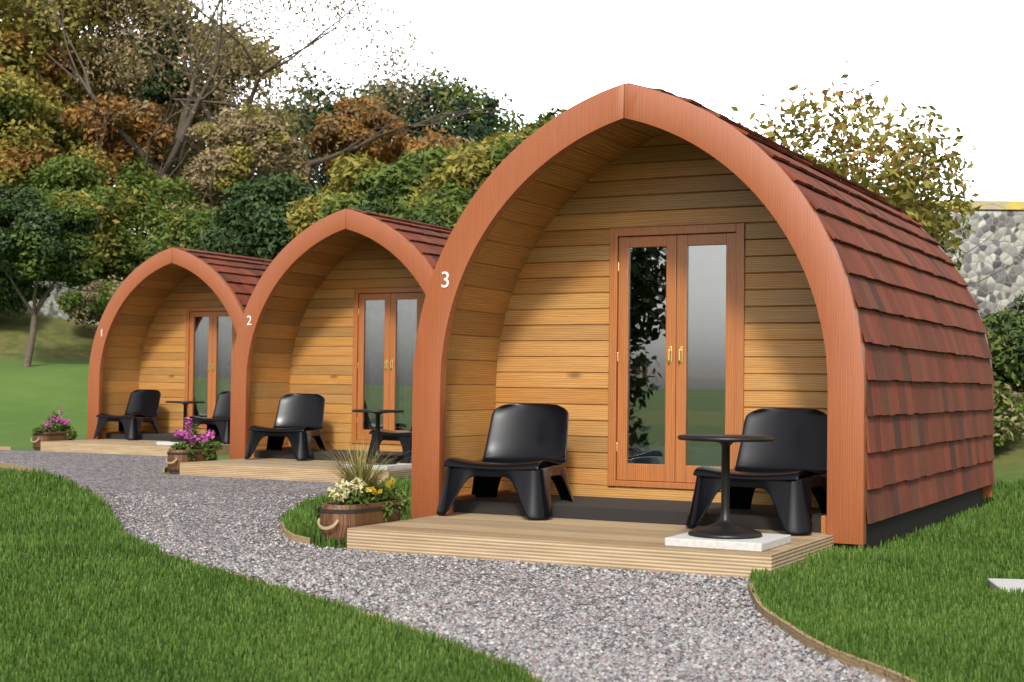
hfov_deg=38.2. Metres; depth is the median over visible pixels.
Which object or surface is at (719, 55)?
sky
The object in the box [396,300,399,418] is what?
door glass
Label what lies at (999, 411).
bush
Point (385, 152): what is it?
tree
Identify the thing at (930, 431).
pod shingles
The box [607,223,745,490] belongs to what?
pod door
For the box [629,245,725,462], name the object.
door glass
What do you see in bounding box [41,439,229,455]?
pod deck
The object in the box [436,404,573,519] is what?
chair
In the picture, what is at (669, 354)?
door hardware
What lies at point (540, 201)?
pod lining
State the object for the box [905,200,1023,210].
coping wall
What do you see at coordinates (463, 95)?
leaves
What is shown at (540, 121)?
tree
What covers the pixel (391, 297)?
pod door
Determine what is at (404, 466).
slab
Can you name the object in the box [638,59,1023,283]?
tree
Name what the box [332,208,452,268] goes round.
pod shingles
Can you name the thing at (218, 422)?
chair
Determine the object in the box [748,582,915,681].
edging
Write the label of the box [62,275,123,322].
shrub leaves
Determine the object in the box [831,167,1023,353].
tree
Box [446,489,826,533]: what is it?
pod rails
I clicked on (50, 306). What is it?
wall
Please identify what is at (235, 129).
tree
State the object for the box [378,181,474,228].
shrub
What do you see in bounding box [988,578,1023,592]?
lawn slab
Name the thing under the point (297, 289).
pod lining
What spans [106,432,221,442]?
pod base
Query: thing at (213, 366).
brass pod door
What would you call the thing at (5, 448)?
edging
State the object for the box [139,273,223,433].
pod wall
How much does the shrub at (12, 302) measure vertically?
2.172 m
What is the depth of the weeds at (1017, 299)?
21.76 m
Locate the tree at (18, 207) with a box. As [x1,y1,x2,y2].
[0,181,112,366]
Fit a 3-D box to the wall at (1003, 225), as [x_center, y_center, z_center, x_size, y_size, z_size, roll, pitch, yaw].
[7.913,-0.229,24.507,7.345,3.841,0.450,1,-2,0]
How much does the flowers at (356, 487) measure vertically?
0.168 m
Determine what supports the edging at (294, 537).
on the ground at (46, 384)
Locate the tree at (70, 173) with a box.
[12,152,219,279]
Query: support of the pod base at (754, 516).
on the ground at (46, 384)
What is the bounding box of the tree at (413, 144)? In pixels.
[391,125,461,166]
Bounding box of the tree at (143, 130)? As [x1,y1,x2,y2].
[40,77,203,199]
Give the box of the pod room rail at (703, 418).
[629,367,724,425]
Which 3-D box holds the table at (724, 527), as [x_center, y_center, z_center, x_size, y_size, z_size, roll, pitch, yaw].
[1.300,0.881,9.016,0.586,0.605,0.586,0,-2,27]
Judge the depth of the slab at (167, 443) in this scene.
21.90 m
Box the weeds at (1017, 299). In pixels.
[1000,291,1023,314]
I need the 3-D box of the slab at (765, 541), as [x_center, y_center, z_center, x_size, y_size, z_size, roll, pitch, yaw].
[1.314,1.208,8.975,0.600,0.050,0.600,0,-2,27]
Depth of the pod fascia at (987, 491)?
14.00 m
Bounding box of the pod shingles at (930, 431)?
[627,83,994,523]
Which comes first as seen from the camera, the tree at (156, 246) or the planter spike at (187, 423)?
the planter spike at (187, 423)
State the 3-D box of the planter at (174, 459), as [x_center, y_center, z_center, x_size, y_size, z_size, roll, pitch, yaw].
[-3.844,1.323,17.813,0.424,0.534,0.843,0,-2,26]
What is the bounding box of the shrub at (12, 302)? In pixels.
[0,287,23,308]
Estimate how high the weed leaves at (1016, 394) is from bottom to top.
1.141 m
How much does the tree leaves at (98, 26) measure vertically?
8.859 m
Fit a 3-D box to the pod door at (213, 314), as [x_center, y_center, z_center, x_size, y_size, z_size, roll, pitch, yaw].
[-4.937,0.444,24.427,1.090,2.000,0.098,0,-2,27]
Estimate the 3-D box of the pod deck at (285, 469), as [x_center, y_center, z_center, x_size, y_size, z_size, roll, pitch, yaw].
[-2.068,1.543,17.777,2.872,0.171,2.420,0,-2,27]
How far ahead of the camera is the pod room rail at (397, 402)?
20.26 m
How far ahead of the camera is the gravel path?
11.24 m
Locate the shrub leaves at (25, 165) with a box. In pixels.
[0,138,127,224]
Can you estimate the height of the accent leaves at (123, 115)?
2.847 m
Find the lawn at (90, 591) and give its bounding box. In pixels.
[0,467,1023,681]
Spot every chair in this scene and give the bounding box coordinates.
[93,390,160,439]
[187,391,230,443]
[244,394,326,459]
[367,426,411,463]
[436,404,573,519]
[686,408,826,534]
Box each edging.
[0,446,11,449]
[0,462,538,681]
[162,465,167,472]
[280,483,380,543]
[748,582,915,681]
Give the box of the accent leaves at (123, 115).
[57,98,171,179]
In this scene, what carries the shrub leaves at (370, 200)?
attached to the shrub at (438, 204)
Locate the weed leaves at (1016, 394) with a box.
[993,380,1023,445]
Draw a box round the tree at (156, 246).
[94,200,219,281]
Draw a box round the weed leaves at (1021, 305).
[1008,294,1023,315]
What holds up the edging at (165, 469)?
on the ground at (46, 384)
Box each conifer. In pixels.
[287,102,413,179]
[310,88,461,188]
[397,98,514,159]
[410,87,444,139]
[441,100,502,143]
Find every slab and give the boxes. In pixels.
[156,441,200,445]
[341,463,411,469]
[665,532,790,551]
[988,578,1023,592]
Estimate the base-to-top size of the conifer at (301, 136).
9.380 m
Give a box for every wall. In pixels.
[0,281,98,324]
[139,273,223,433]
[289,239,420,451]
[496,132,827,507]
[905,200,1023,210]
[934,210,1023,318]
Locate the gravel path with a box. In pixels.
[0,450,845,681]
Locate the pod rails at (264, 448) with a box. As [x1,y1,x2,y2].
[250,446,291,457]
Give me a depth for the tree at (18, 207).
32.74 m
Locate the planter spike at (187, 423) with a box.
[184,416,191,431]
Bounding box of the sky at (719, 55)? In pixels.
[0,0,1023,229]
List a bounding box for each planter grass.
[312,437,417,494]
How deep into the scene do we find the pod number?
10.98 m
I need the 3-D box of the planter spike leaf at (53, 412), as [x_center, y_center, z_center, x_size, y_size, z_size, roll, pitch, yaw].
[-7.221,1.223,23.321,0.180,0.233,0.238,0,-2,26]
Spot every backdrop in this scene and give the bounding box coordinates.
[32,28,192,193]
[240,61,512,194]
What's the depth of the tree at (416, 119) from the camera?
74.66 m
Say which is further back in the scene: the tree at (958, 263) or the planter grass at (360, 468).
the tree at (958, 263)
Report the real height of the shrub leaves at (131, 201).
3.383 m
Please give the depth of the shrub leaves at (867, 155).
17.21 m
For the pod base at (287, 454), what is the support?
on the ground at (46, 384)
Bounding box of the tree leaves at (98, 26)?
[0,0,186,156]
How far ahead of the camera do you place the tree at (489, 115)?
74.73 m
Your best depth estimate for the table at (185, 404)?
22.05 m
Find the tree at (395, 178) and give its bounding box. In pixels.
[132,142,477,335]
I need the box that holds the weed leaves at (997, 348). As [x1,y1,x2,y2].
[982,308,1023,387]
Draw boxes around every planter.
[31,415,77,450]
[165,429,223,474]
[312,477,411,547]
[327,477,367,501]
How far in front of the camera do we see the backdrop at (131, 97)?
74.22 m
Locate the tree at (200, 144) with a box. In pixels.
[81,11,303,214]
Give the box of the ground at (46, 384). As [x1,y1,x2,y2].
[0,310,1023,587]
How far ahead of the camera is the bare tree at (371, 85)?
45.59 m
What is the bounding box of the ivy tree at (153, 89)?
[114,16,198,183]
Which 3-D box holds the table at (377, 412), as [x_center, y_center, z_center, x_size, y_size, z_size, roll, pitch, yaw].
[-1.513,1.077,16.657,0.586,0.605,0.586,0,-2,27]
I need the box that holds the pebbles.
[93,491,891,681]
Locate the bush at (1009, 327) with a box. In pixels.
[980,313,1023,390]
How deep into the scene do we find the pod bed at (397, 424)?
19.89 m
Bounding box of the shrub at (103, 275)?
[7,260,121,293]
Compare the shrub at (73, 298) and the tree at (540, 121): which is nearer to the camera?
the tree at (540, 121)
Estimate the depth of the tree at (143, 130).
43.09 m
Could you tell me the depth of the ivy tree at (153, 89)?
44.43 m
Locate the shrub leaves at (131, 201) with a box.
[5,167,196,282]
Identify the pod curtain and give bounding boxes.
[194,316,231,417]
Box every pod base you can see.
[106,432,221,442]
[255,448,404,462]
[454,487,981,550]
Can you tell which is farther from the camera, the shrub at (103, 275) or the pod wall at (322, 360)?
the shrub at (103, 275)
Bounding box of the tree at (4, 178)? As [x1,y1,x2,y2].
[0,142,115,196]
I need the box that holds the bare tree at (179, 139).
[0,0,324,181]
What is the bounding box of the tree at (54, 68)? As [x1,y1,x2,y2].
[0,30,178,157]
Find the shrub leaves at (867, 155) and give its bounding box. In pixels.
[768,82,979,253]
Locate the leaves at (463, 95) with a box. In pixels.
[263,65,533,182]
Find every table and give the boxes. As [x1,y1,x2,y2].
[165,401,204,441]
[352,409,403,464]
[678,434,774,538]
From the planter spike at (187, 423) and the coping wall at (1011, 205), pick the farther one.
the coping wall at (1011, 205)
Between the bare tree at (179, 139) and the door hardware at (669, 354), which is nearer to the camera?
the door hardware at (669, 354)
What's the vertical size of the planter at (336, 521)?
0.449 m
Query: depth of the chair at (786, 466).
10.27 m
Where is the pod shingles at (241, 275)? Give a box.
[173,247,272,310]
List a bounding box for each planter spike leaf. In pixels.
[46,411,58,424]
[186,423,200,441]
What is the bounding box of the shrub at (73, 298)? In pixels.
[56,280,120,332]
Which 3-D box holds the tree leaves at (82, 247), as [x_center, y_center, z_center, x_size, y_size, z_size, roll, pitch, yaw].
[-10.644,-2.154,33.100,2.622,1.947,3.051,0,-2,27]
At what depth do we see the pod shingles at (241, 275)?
23.73 m
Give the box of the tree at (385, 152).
[294,96,422,188]
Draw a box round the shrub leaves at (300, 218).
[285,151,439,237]
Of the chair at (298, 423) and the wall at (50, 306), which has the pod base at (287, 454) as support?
the chair at (298, 423)
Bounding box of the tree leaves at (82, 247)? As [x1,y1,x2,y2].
[1,201,104,288]
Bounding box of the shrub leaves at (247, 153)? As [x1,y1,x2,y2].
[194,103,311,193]
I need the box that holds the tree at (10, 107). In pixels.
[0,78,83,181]
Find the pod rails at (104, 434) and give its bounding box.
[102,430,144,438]
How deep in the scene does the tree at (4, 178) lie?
40.08 m
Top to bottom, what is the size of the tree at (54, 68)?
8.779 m
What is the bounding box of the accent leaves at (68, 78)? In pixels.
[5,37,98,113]
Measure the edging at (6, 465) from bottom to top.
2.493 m
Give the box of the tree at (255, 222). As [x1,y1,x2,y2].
[73,171,323,357]
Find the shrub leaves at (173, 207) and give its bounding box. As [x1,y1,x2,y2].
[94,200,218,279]
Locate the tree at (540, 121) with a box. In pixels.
[394,102,566,202]
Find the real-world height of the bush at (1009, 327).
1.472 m
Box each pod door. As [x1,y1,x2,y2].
[184,307,236,428]
[189,326,214,369]
[351,287,425,444]
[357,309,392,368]
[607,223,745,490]
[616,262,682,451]
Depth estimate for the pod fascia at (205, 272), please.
23.88 m
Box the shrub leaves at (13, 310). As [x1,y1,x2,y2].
[0,292,27,316]
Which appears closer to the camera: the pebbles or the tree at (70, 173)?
the pebbles
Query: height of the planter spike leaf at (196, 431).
0.229 m
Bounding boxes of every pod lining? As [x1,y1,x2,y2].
[102,264,191,430]
[249,230,369,447]
[445,120,668,492]
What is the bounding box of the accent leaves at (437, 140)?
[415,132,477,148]
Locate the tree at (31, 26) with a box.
[0,0,202,181]
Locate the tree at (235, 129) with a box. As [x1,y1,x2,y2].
[175,78,317,212]
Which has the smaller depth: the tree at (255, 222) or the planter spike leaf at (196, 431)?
the planter spike leaf at (196, 431)
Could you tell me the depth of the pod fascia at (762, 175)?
10.18 m
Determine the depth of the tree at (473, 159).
24.21 m
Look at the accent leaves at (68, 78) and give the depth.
45.80 m
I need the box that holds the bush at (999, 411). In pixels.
[993,373,1023,450]
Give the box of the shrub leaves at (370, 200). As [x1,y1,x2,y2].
[326,185,479,227]
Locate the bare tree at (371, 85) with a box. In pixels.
[46,0,556,178]
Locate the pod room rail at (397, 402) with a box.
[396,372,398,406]
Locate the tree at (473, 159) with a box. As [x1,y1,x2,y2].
[303,122,533,216]
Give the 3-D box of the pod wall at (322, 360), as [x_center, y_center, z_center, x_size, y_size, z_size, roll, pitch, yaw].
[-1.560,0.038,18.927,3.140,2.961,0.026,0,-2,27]
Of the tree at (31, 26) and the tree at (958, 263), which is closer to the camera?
the tree at (958, 263)
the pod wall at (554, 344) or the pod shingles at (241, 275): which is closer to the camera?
the pod wall at (554, 344)
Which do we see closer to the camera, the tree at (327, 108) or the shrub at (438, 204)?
the shrub at (438, 204)
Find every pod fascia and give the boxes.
[87,248,243,439]
[230,209,433,458]
[411,83,866,544]
[896,209,992,496]
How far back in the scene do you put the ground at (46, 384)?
30.96 m
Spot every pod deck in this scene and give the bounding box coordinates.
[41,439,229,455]
[180,458,411,483]
[347,512,833,579]

